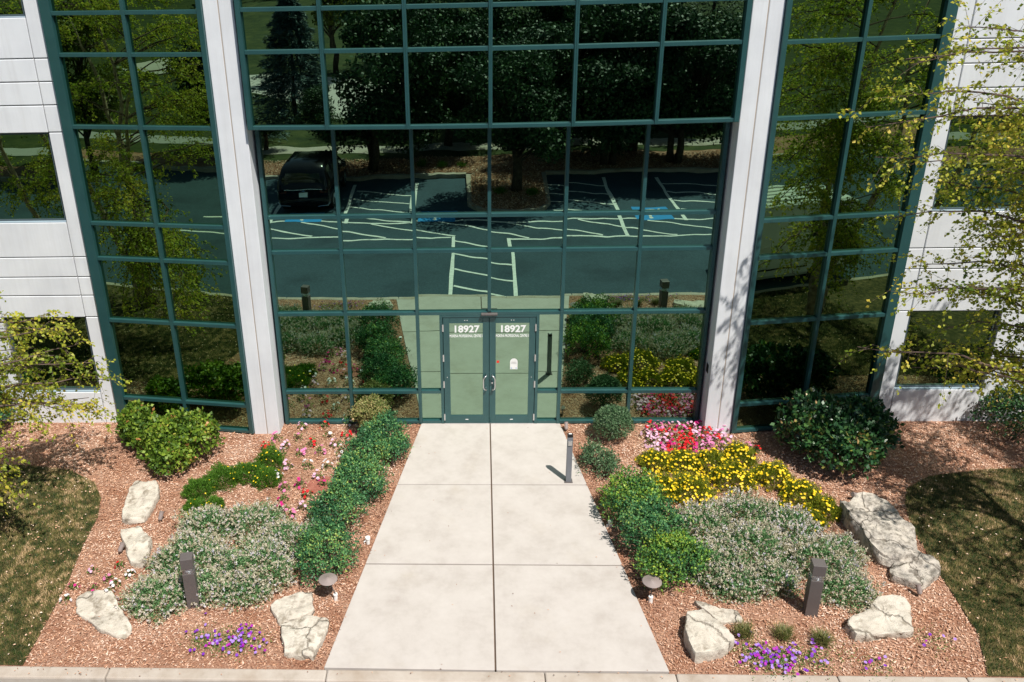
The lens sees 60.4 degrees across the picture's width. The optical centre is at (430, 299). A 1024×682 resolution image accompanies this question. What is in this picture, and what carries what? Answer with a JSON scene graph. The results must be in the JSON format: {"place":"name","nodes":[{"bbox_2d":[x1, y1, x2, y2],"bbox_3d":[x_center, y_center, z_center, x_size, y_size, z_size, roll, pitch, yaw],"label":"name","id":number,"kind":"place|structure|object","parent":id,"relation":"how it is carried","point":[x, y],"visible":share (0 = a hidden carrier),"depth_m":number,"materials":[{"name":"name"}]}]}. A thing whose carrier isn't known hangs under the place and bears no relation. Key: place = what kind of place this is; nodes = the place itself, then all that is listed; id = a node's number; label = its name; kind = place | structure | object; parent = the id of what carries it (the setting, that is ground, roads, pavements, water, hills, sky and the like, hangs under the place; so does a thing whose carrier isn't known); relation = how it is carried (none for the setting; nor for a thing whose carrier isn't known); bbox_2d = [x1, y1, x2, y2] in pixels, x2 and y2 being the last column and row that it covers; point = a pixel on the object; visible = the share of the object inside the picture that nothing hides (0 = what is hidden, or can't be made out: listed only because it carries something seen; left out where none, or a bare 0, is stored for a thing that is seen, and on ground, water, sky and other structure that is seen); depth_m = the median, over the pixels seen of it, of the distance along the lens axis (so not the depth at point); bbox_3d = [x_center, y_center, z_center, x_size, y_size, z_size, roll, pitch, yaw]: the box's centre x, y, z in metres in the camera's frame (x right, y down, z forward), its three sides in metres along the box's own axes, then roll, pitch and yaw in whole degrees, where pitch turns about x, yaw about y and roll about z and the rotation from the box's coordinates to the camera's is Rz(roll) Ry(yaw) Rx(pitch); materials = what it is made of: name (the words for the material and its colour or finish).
{"place":"outdoors","nodes":[
{"label":"outdoors","id":0,"kind":"place"},
{"bbox_2d":[0,463,100,664],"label":"lawn","id":1,"kind":"structure","parent":0,"point":[35,569],"depth_m":14.88,"materials":[{"name":"green plant"}]},
{"bbox_2d":[0,422,420,669],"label":"mulch bed","id":2,"kind":"object","parent":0,"point":[149,656],"visible":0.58,"depth_m":14.84,"materials":[{"name":"brown wood"}]},
{"bbox_2d":[0,403,15,428],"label":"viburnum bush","id":3,"kind":"object","parent":2,"relation":"on","point":[1,414],"visible":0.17,"depth_m":18.18,"materials":[{"name":"green plant"}]},
{"bbox_2d":[58,593,71,604],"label":"vinca plant","id":4,"kind":"object","parent":2,"relation":"on","point":[67,597],"visible":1,"depth_m":13.65,"materials":[{"name":"white plant"}]},
{"bbox_2d":[0,290,131,514],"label":"birch tree","id":5,"kind":"object","parent":2,"relation":"on","point":[6,398],"visible":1,"depth_m":15.14,"materials":[{"name":"green plant"}]},
{"bbox_2d":[76,590,131,639],"bbox_3d":[-5.005,4.811,13.320,0.596,0.104,1.338,-17,28,-32],"label":"boulder","id":6,"kind":"object","parent":2,"relation":"on","point":[111,620],"visible":1,"depth_m":13.34,"materials":[{"name":"stone"}]},
{"bbox_2d":[101,572,114,582],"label":"vinca plant","id":7,"kind":"object","parent":2,"relation":"on","point":[108,574],"visible":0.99,"depth_m":14.05,"materials":[{"name":"pink plant"}]},
{"bbox_2d":[124,569,136,578],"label":"vinca plant","id":8,"kind":"object","parent":2,"relation":"on","point":[129,573],"visible":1,"depth_m":14.13,"materials":[{"name":"white plant"}]},
{"bbox_2d":[114,399,156,447],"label":"viburnum bush","id":9,"kind":"object","parent":2,"relation":"on","point":[128,417],"visible":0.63,"depth_m":17.51,"materials":[{"name":"green plant"}]},
{"bbox_2d":[120,526,152,568],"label":"boulder","id":10,"kind":"object","parent":2,"relation":"on","point":[138,545],"visible":0.98,"depth_m":14.69,"materials":[{"name":"stone"}]},
{"bbox_2d":[122,480,159,524],"bbox_3d":[-5.282,3.676,15.879,0.628,0.180,1.137,0,23,3],"label":"boulder","id":11,"kind":"object","parent":2,"relation":"on","point":[141,500],"visible":1,"depth_m":15.83,"materials":[{"name":"stone"}]},
{"bbox_2d":[113,572,200,628],"bbox_3d":[-4.248,4.516,13.530,1.187,0.474,1.076,16,29,34],"label":"catmint","id":12,"kind":"object","parent":2,"relation":"on","point":[151,586],"visible":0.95,"depth_m":13.42,"materials":[{"name":"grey plant"}]},
{"bbox_2d":[127,406,224,475],"bbox_3d":[-4.987,2.707,16.953,1.829,1.083,1.573,0,23,3],"label":"viburnum bush","id":13,"kind":"object","parent":2,"relation":"on","point":[157,432],"visible":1,"depth_m":16.78,"materials":[{"name":"green plant"}]},
{"bbox_2d":[179,552,199,608],"bbox_3d":[-3.670,4.319,13.373,0.184,0.985,0.184,-5,24,-8],"label":"bollard light","id":14,"kind":"object","parent":2,"relation":"on","point":[189,575],"visible":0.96,"depth_m":13.26,"materials":[{"name":"brown metal"}]},
{"bbox_2d":[179,495,204,514],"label":"coreopsis","id":15,"kind":"object","parent":2,"relation":"on","point":[194,502],"visible":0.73,"depth_m":15.68,"materials":[{"name":"green plant"}]},
{"bbox_2d":[143,526,242,592],"bbox_3d":[-3.862,4.126,14.233,1.663,0.614,1.454,0,23,3],"label":"catmint","id":16,"kind":"object","parent":2,"relation":"on","point":[193,542],"visible":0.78,"depth_m":14.21,"materials":[{"name":"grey plant"}]},
{"bbox_2d":[180,477,217,501],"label":"coreopsis","id":17,"kind":"object","parent":2,"relation":"on","point":[194,487],"visible":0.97,"depth_m":16.06,"materials":[{"name":"green plant"}]},
{"bbox_2d":[168,503,245,550],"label":"catmint","id":18,"kind":"object","parent":2,"relation":"on","point":[209,513],"visible":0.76,"depth_m":15.01,"materials":[{"name":"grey plant"}]},
{"bbox_2d":[184,563,230,611],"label":"catmint","id":19,"kind":"object","parent":2,"relation":"on","point":[205,581],"visible":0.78,"depth_m":13.59,"materials":[{"name":"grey plant"}]},
{"bbox_2d":[204,493,224,510],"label":"coreopsis","id":20,"kind":"object","parent":2,"relation":"on","point":[215,499],"visible":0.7,"depth_m":15.77,"materials":[{"name":"green plant"}]},
{"bbox_2d":[202,460,241,492],"bbox_3d":[-3.935,3.248,16.452,0.818,0.412,0.873,0,23,3],"label":"coreopsis","id":21,"kind":"object","parent":2,"relation":"on","point":[225,473],"visible":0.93,"depth_m":16.34,"materials":[{"name":"green plant"}]},
{"bbox_2d":[178,612,276,661],"bbox_3d":[-2.944,4.970,12.808,1.446,0.130,0.793,5,24,14],"label":"petunia drift","id":22,"kind":"object","parent":2,"relation":"on","point":[240,635],"visible":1,"depth_m":12.76,"materials":[{"name":"purple plant"}]},
{"bbox_2d":[208,567,273,612],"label":"catmint","id":23,"kind":"object","parent":2,"relation":"on","point":[238,591],"visible":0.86,"depth_m":13.53,"materials":[{"name":"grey plant"}]},
{"bbox_2d":[232,460,262,486],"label":"coreopsis","id":24,"kind":"object","parent":2,"relation":"on","point":[243,468],"visible":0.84,"depth_m":16.48,"materials":[{"name":"green plant"}]},
{"bbox_2d":[203,531,300,600],"bbox_3d":[-2.847,4.180,14.043,1.599,0.604,1.484,0,23,3],"label":"catmint","id":25,"kind":"object","parent":2,"relation":"on","point":[252,555],"visible":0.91,"depth_m":13.97,"materials":[{"name":"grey plant"}]},
{"bbox_2d":[218,497,287,544],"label":"catmint","id":26,"kind":"object","parent":2,"relation":"on","point":[255,511],"visible":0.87,"depth_m":15.10,"materials":[{"name":"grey plant"}]},
{"bbox_2d":[248,464,282,490],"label":"coreopsis","id":27,"kind":"object","parent":2,"relation":"on","point":[264,471],"visible":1,"depth_m":16.30,"materials":[{"name":"green plant"}]},
{"bbox_2d":[252,440,284,469],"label":"coreopsis","id":28,"kind":"object","parent":2,"relation":"on","point":[276,456],"visible":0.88,"depth_m":16.84,"materials":[{"name":"green plant"}]},
{"bbox_2d":[278,481,290,491],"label":"vinca plant","id":29,"kind":"object","parent":2,"relation":"on","point":[282,486],"visible":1,"depth_m":16.17,"materials":[{"name":"pink plant"}]},
{"bbox_2d":[251,515,319,565],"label":"catmint","id":30,"kind":"object","parent":2,"relation":"on","point":[287,528],"visible":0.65,"depth_m":14.64,"materials":[{"name":"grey plant"}]},
{"bbox_2d":[282,459,292,469],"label":"vinca plant","id":31,"kind":"object","parent":2,"relation":"on","point":[287,465],"visible":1,"depth_m":16.78,"materials":[{"name":"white plant"}]},
{"bbox_2d":[284,508,295,519],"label":"vinca plant","id":32,"kind":"object","parent":2,"relation":"on","point":[292,514],"visible":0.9,"depth_m":15.40,"materials":[{"name":"pink plant"}]},
{"bbox_2d":[271,592,314,625],"bbox_3d":[-2.095,4.704,13.374,0.675,0.112,0.568,-9,25,-17],"label":"boulder","id":33,"kind":"object","parent":2,"relation":"on","point":[292,607],"visible":0.97,"depth_m":13.32,"materials":[{"name":"stone"}]},
{"bbox_2d":[280,615,328,660],"bbox_3d":[-1.875,4.927,12.778,0.732,0.168,0.764,0,23,3],"label":"boulder","id":34,"kind":"object","parent":2,"relation":"on","point":[303,638],"visible":1,"depth_m":12.72,"materials":[{"name":"stone"}]},
{"bbox_2d":[312,469,324,479],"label":"vinca plant","id":35,"kind":"object","parent":2,"relation":"on","point":[317,475],"visible":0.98,"depth_m":16.46,"materials":[{"name":"white plant"}]},
{"bbox_2d":[284,509,362,589],"bbox_3d":[-1.765,3.967,14.002,1.214,0.950,1.355,15,29,34],"label":"hedge shrub","id":36,"kind":"object","parent":2,"relation":"on","point":[319,542],"visible":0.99,"depth_m":13.92,"materials":[{"name":"green plant"}]},
{"bbox_2d":[318,573,337,600],"bbox_3d":[-1.570,4.471,13.513,0.296,0.428,0.296,0,23,3],"label":"path light","id":37,"kind":"object","parent":2,"relation":"on","point":[327,579],"visible":1,"depth_m":13.44,"materials":[{"name":"brown plastic"}]},
{"bbox_2d":[306,475,374,533],"bbox_3d":[-1.601,3.557,15.101,1.078,0.821,1.080,9,26,24],"label":"hedge shrub","id":38,"kind":"object","parent":2,"relation":"on","point":[339,489],"visible":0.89,"depth_m":14.97,"materials":[{"name":"green plant"}]},
{"bbox_2d":[331,449,393,501],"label":"hedge shrub","id":39,"kind":"object","parent":2,"relation":"on","point":[348,468],"visible":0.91,"depth_m":15.73,"materials":[{"name":"green plant"}]},
{"bbox_2d":[349,393,390,426],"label":"tan shrub","id":40,"kind":"object","parent":2,"relation":"on","point":[369,407],"visible":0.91,"depth_m":17.69,"materials":[{"name":"beige plant"}]},
{"bbox_2d":[337,422,413,476],"bbox_3d":[-1.053,2.887,16.556,1.471,0.868,1.234,0,23,3],"label":"hedge shrub","id":41,"kind":"object","parent":2,"relation":"on","point":[372,440],"visible":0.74,"depth_m":16.59,"materials":[{"name":"green plant"}]},
{"bbox_2d":[357,406,411,457],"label":"hedge shrub","id":42,"kind":"object","parent":2,"relation":"on","point":[392,423],"visible":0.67,"depth_m":17.08,"materials":[{"name":"green plant"}]},
{"bbox_2d":[324,423,668,675],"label":"walkway","id":43,"kind":"structure","parent":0,"point":[482,508],"depth_m":13.98,"materials":[{"name":"concrete"}]},
{"bbox_2d":[14,446,1004,681],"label":"walk litter","id":44,"kind":"object","parent":43,"relation":"on","point":[410,673],"visible":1,"depth_m":12.32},
{"bbox_2d":[564,433,572,482],"bbox_3d":[2.547,2.898,16.027,0.150,1.030,0.130,0,23,3],"label":"door opener post","id":45,"kind":"object","parent":43,"relation":"on","point":[567,478],"depth_m":16.00,"materials":[{"name":"grey metal"}]},
{"bbox_2d":[0,466,1023,660],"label":"fallen leaves","id":46,"kind":"object","parent":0,"point":[96,514],"visible":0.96,"depth_m":14.80,"materials":[{"name":"brown plant"}]},
{"bbox_2d":[560,421,1023,677],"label":"mulch bed","id":47,"kind":"object","parent":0,"point":[949,593],"visible":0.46,"depth_m":13.48,"materials":[{"name":"brown wood"}]},
{"bbox_2d":[0,420,1023,676],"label":"mulch chips","id":48,"kind":"object","parent":47,"relation":"on","point":[626,452],"visible":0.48,"depth_m":14.56,"materials":[{"name":"brown wood"}]},
{"bbox_2d":[577,434,622,480],"bbox_3d":[3.152,2.983,16.368,0.997,0.629,0.860,17,29,36],"label":"juniper","id":49,"kind":"object","parent":47,"relation":"on","point":[589,451],"visible":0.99,"depth_m":16.36,"materials":[{"name":"green plant"}]},
{"bbox_2d":[592,403,635,441],"bbox_3d":[3.636,2.445,17.369,0.926,0.792,0.880,0,23,3],"label":"round juniper","id":50,"kind":"object","parent":47,"relation":"on","point":[612,416],"visible":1,"depth_m":17.18,"materials":[{"name":"green plant"}]},
{"bbox_2d":[596,461,666,524],"bbox_3d":[3.492,3.365,15.145,1.280,0.875,1.187,0,23,3],"label":"hedge shrub","id":51,"kind":"object","parent":47,"relation":"on","point":[630,486],"visible":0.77,"depth_m":15.00,"materials":[{"name":"green plant"}]},
{"bbox_2d":[642,575,661,602],"bbox_3d":[3.354,4.431,13.287,0.296,0.428,0.296,0,23,3],"label":"path light","id":52,"kind":"object","parent":47,"relation":"on","point":[651,581],"visible":1,"depth_m":13.21,"materials":[{"name":"brown plastic"}]},
{"bbox_2d":[612,493,694,559],"bbox_3d":[3.676,3.619,14.400,1.382,0.994,1.400,0,23,3],"label":"hedge shrub","id":53,"kind":"object","parent":47,"relation":"on","point":[659,518],"visible":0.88,"depth_m":14.22,"materials":[{"name":"green plant"}]},
{"bbox_2d":[634,446,674,474],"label":"coreopsis","id":54,"kind":"object","parent":47,"relation":"on","point":[653,456],"visible":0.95,"depth_m":16.48,"materials":[{"name":"yellow plant"}]},
{"bbox_2d":[643,470,679,502],"bbox_3d":[4.138,3.299,15.800,0.836,0.422,0.817,0,23,3],"label":"coreopsis","id":55,"kind":"object","parent":47,"relation":"on","point":[664,479],"visible":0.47,"depth_m":15.69,"materials":[{"name":"yellow plant"}]},
{"bbox_2d":[630,524,713,594],"bbox_3d":[3.777,3.985,13.664,1.324,0.901,1.139,0,23,3],"label":"hedge shrub","id":56,"kind":"object","parent":47,"relation":"on","point":[678,544],"visible":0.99,"depth_m":13.47,"materials":[{"name":"green plant"}]},
{"bbox_2d":[666,448,703,476],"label":"coreopsis","id":57,"kind":"object","parent":47,"relation":"on","point":[681,456],"visible":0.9,"depth_m":16.37,"materials":[{"name":"yellow plant"}]},
{"bbox_2d":[661,467,719,507],"bbox_3d":[4.682,3.320,15.691,1.045,0.443,1.011,0,23,3],"label":"coreopsis","id":58,"kind":"object","parent":47,"relation":"on","point":[703,487],"visible":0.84,"depth_m":15.57,"materials":[{"name":"yellow plant"}]},
{"bbox_2d":[669,497,743,544],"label":"catmint","id":59,"kind":"object","parent":47,"relation":"on","point":[710,513],"visible":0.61,"depth_m":14.68,"materials":[{"name":"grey plant"}]},
{"bbox_2d":[684,609,734,663],"bbox_3d":[3.987,4.813,12.566,0.695,0.258,0.886,0,23,3],"label":"boulder","id":60,"kind":"object","parent":47,"relation":"on","point":[708,637],"visible":1,"depth_m":12.41,"materials":[{"name":"stone"}]},
{"bbox_2d":[693,445,729,477],"bbox_3d":[5.321,2.977,16.482,0.808,0.411,0.796,-15,27,-28],"label":"coreopsis","id":61,"kind":"object","parent":47,"relation":"on","point":[705,456],"visible":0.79,"depth_m":16.38,"materials":[{"name":"yellow plant"}]},
{"bbox_2d":[673,531,753,598],"bbox_3d":[4.476,4.094,13.822,1.302,0.574,1.328,12,27,28],"label":"catmint","id":62,"kind":"object","parent":47,"relation":"on","point":[715,555],"visible":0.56,"depth_m":13.67,"materials":[{"name":"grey plant"}]},
{"bbox_2d":[694,600,741,624],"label":"boulder","id":63,"kind":"object","parent":47,"relation":"on","point":[723,616],"visible":0.9,"depth_m":13.01,"materials":[{"name":"stone"}]},
{"bbox_2d":[707,456,757,494],"bbox_3d":[5.548,3.151,15.988,0.991,0.472,0.874,0,23,3],"label":"coreopsis","id":64,"kind":"object","parent":47,"relation":"on","point":[732,469],"visible":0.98,"depth_m":15.90,"materials":[{"name":"yellow plant"}]},
{"bbox_2d":[704,563,769,605],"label":"catmint","id":65,"kind":"object","parent":47,"relation":"on","point":[734,580],"visible":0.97,"depth_m":13.34,"materials":[{"name":"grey plant"}]},
{"bbox_2d":[722,439,759,468],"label":"coreopsis","id":66,"kind":"object","parent":47,"relation":"on","point":[740,450],"visible":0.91,"depth_m":16.51,"materials":[{"name":"yellow plant"}]},
{"bbox_2d":[707,486,779,528],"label":"catmint","id":67,"kind":"object","parent":47,"relation":"on","point":[740,504],"visible":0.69,"depth_m":14.92,"materials":[{"name":"grey plant"}]},
{"bbox_2d":[729,617,759,641],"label":"sedge tuft","id":68,"kind":"object","parent":47,"relation":"on","point":[746,630],"visible":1,"depth_m":12.64,"materials":[{"name":"green plant"}]},
{"bbox_2d":[707,518,810,588],"bbox_3d":[5.256,3.928,14.018,1.676,0.673,1.386,-7,24,-13],"label":"catmint","id":69,"kind":"object","parent":47,"relation":"on","point":[758,536],"visible":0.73,"depth_m":14.00,"materials":[{"name":"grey plant"}]},
{"bbox_2d":[739,557,804,601],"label":"catmint","id":70,"kind":"object","parent":47,"relation":"on","point":[787,580],"visible":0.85,"depth_m":13.43,"materials":[{"name":"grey plant"}]},
{"bbox_2d":[750,458,796,491],"bbox_3d":[6.291,3.150,16.051,0.932,0.387,0.936,0,23,3],"label":"coreopsis","id":71,"kind":"object","parent":47,"relation":"on","point":[777,469],"visible":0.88,"depth_m":15.95,"materials":[{"name":"yellow plant"}]},
{"bbox_2d":[766,620,798,642],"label":"sedge tuft","id":72,"kind":"object","parent":47,"relation":"on","point":[782,631],"visible":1,"depth_m":12.59,"materials":[{"name":"green plant"}]},
{"bbox_2d":[731,631,841,681],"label":"petunia drift","id":73,"kind":"object","parent":47,"relation":"on","point":[762,657],"visible":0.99,"depth_m":12.22,"materials":[{"name":"purple plant"}]},
{"bbox_2d":[754,498,827,549],"bbox_3d":[6.035,3.734,14.600,1.273,0.541,1.139,0,23,3],"label":"catmint","id":74,"kind":"object","parent":47,"relation":"on","point":[791,518],"visible":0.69,"depth_m":14.58,"materials":[{"name":"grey plant"}]},
{"bbox_2d":[774,477,821,509],"bbox_3d":[6.574,3.366,15.538,0.827,0.382,0.882,0,23,3],"label":"coreopsis","id":75,"kind":"object","parent":47,"relation":"on","point":[804,486],"visible":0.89,"depth_m":15.46,"materials":[{"name":"yellow plant"}]},
{"bbox_2d":[803,558,826,616],"bbox_3d":[5.657,4.268,12.889,0.184,0.985,0.184,3,24,10],"label":"bollard light","id":76,"kind":"object","parent":47,"relation":"on","point":[814,588],"visible":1,"depth_m":12.80,"materials":[{"name":"brown metal"}]},
{"bbox_2d":[800,507,830,531],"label":"coreopsis","id":77,"kind":"object","parent":47,"relation":"on","point":[817,516],"visible":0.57,"depth_m":14.81,"materials":[{"name":"yellow plant"}]},
{"bbox_2d":[777,528,868,591],"bbox_3d":[6.159,3.984,13.918,1.417,0.610,1.354,18,30,38],"label":"catmint","id":78,"kind":"object","parent":47,"relation":"on","point":[813,546],"visible":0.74,"depth_m":13.79,"materials":[{"name":"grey plant"}]},
{"bbox_2d":[803,493,843,525],"bbox_3d":[6.845,3.546,15.125,0.726,0.366,0.662,12,27,29],"label":"coreopsis","id":79,"kind":"object","parent":47,"relation":"on","point":[831,507],"visible":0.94,"depth_m":15.04,"materials":[{"name":"yellow plant"}]},
{"bbox_2d":[808,622,839,648],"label":"sedge tuft","id":80,"kind":"object","parent":47,"relation":"on","point":[823,637],"visible":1,"depth_m":12.48,"materials":[{"name":"green plant"}]},
{"bbox_2d":[770,386,904,479],"bbox_3d":[7.637,2.375,16.547,2.129,1.369,2.160,-20,30,-36],"label":"bush","id":81,"kind":"object","parent":47,"relation":"on","point":[847,424],"visible":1,"depth_m":16.11,"materials":[{"name":"green plant"}]},
{"bbox_2d":[803,562,886,613],"bbox_3d":[6.343,4.298,13.366,1.203,0.455,1.085,6,25,17],"label":"catmint","id":82,"kind":"object","parent":47,"relation":"on","point":[852,578],"visible":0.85,"depth_m":13.21,"materials":[{"name":"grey plant"}]},
{"bbox_2d":[823,529,872,570],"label":"catmint","id":83,"kind":"object","parent":47,"relation":"on","point":[851,544],"visible":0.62,"depth_m":14.05,"materials":[{"name":"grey plant"}]},
{"bbox_2d":[829,636,905,678],"bbox_3d":[5.991,5.003,12.158,1.094,0.119,0.654,13,27,29],"label":"petunia drift","id":84,"kind":"object","parent":47,"relation":"on","point":[872,660],"visible":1,"depth_m":12.11,"materials":[{"name":"purple plant"}]},
{"bbox_2d":[839,492,917,569],"bbox_3d":[7.502,3.802,14.517,1.007,0.408,1.695,0,23,3],"label":"boulder","id":85,"kind":"object","parent":47,"relation":"on","point":[882,530],"visible":0.97,"depth_m":14.41,"materials":[{"name":"stone"}]},
{"bbox_2d":[844,595,913,642],"bbox_3d":[6.577,4.663,12.810,1.095,0.198,0.793,0,23,3],"label":"boulder","id":86,"kind":"object","parent":47,"relation":"on","point":[889,616],"visible":1,"depth_m":12.67,"materials":[{"name":"stone"}]},
{"bbox_2d":[889,550,940,590],"bbox_3d":[7.612,4.235,13.718,0.905,0.213,0.600,-21,30,-37],"label":"boulder","id":87,"kind":"object","parent":47,"relation":"on","point":[923,569],"visible":0.94,"depth_m":13.63,"materials":[{"name":"stone"}]},
{"bbox_2d":[915,583,921,595],"bbox_3d":[7.414,4.411,13.283,0.088,0.220,0.139,-9,24,-16],"label":"spotlight","id":88,"kind":"object","parent":47,"relation":"on","point":[918,588],"visible":1,"depth_m":13.24,"materials":[{"name":"grey metal"}]},
{"bbox_2d":[830,0,1023,421],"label":"birch tree","id":89,"kind":"object","parent":47,"relation":"on","point":[1004,225],"visible":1,"depth_m":13.37,"materials":[{"name":"green plant"}]},
{"bbox_2d":[913,623,963,663],"bbox_3d":[7.158,4.833,12.463,0.596,0.107,0.791,-14,26,-26],"label":"petunia drift","id":90,"kind":"object","parent":47,"relation":"on","point":[930,634],"visible":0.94,"depth_m":12.43,"materials":[{"name":"purple plant"}]},
{"bbox_2d":[967,380,1023,443],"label":"bush","id":91,"kind":"object","parent":47,"relation":"on","point":[1009,404],"visible":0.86,"depth_m":16.79,"materials":[{"name":"green plant"}]},
{"bbox_2d":[905,466,1023,676],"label":"lawn","id":92,"kind":"structure","parent":0,"point":[981,602],"depth_m":14.21,"materials":[{"name":"green plant"}]},
{"bbox_3d":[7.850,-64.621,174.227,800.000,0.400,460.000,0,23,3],"label":"ground","id":93,"kind":"structure","parent":0,"visible":0},
{"bbox_2d":[0,0,1023,433],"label":"office building","id":94,"kind":"structure","parent":93,"relation":"on","point":[256,216],"depth_m":16.27,"materials":[{"name":"green glass"}]},
{"bbox_2d":[0,0,25,17],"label":"window","id":95,"kind":"structure","parent":94,"relation":"in","point":[8,8],"depth_m":15.41,"materials":[{"name":"glass"}]},
{"bbox_2d":[0,132,66,222],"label":"window","id":96,"kind":"structure","parent":94,"relation":"in","point":[30,192],"depth_m":16.68,"materials":[{"name":"glass"}]},
{"bbox_2d":[5,316,100,391],"bbox_3d":[-7.801,1.108,18.147,1.700,1.740,0.225,0,23,3],"label":"window","id":97,"kind":"structure","parent":94,"relation":"in","point":[83,353],"depth_m":18.11,"materials":[{"name":"glass"}]},
{"bbox_2d":[442,317,488,422],"bbox_3d":[0.722,1.469,17.685,0.928,2.410,0.126,0,23,3],"label":"door","id":98,"kind":"structure","parent":94,"relation":"in","point":[465,339],"depth_m":17.69,"materials":[{"name":"green glass"}]},
{"bbox_2d":[489,317,536,422],"bbox_3d":[1.657,1.461,17.642,0.928,2.410,0.126,0,23,3],"label":"door","id":99,"kind":"structure","parent":94,"relation":"in","point":[512,356],"depth_m":17.65,"materials":[{"name":"green glass"}]},
{"bbox_2d":[894,310,998,389],"bbox_3d":[10.179,0.965,17.322,1.700,1.740,0.225,0,23,3],"label":"window","id":100,"kind":"structure","parent":94,"relation":"in","point":[925,380],"depth_m":17.30,"materials":[{"name":"glass"}]},
{"bbox_2d":[931,116,1023,210],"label":"window","id":101,"kind":"structure","parent":94,"relation":"in","point":[952,144],"depth_m":15.85,"materials":[{"name":"glass"}]},
{"bbox_2d":[0,666,1023,681],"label":"kerb","id":102,"kind":"structure","parent":93,"relation":"on","point":[60,674],"depth_m":12.16,"materials":[{"name":"concrete"}]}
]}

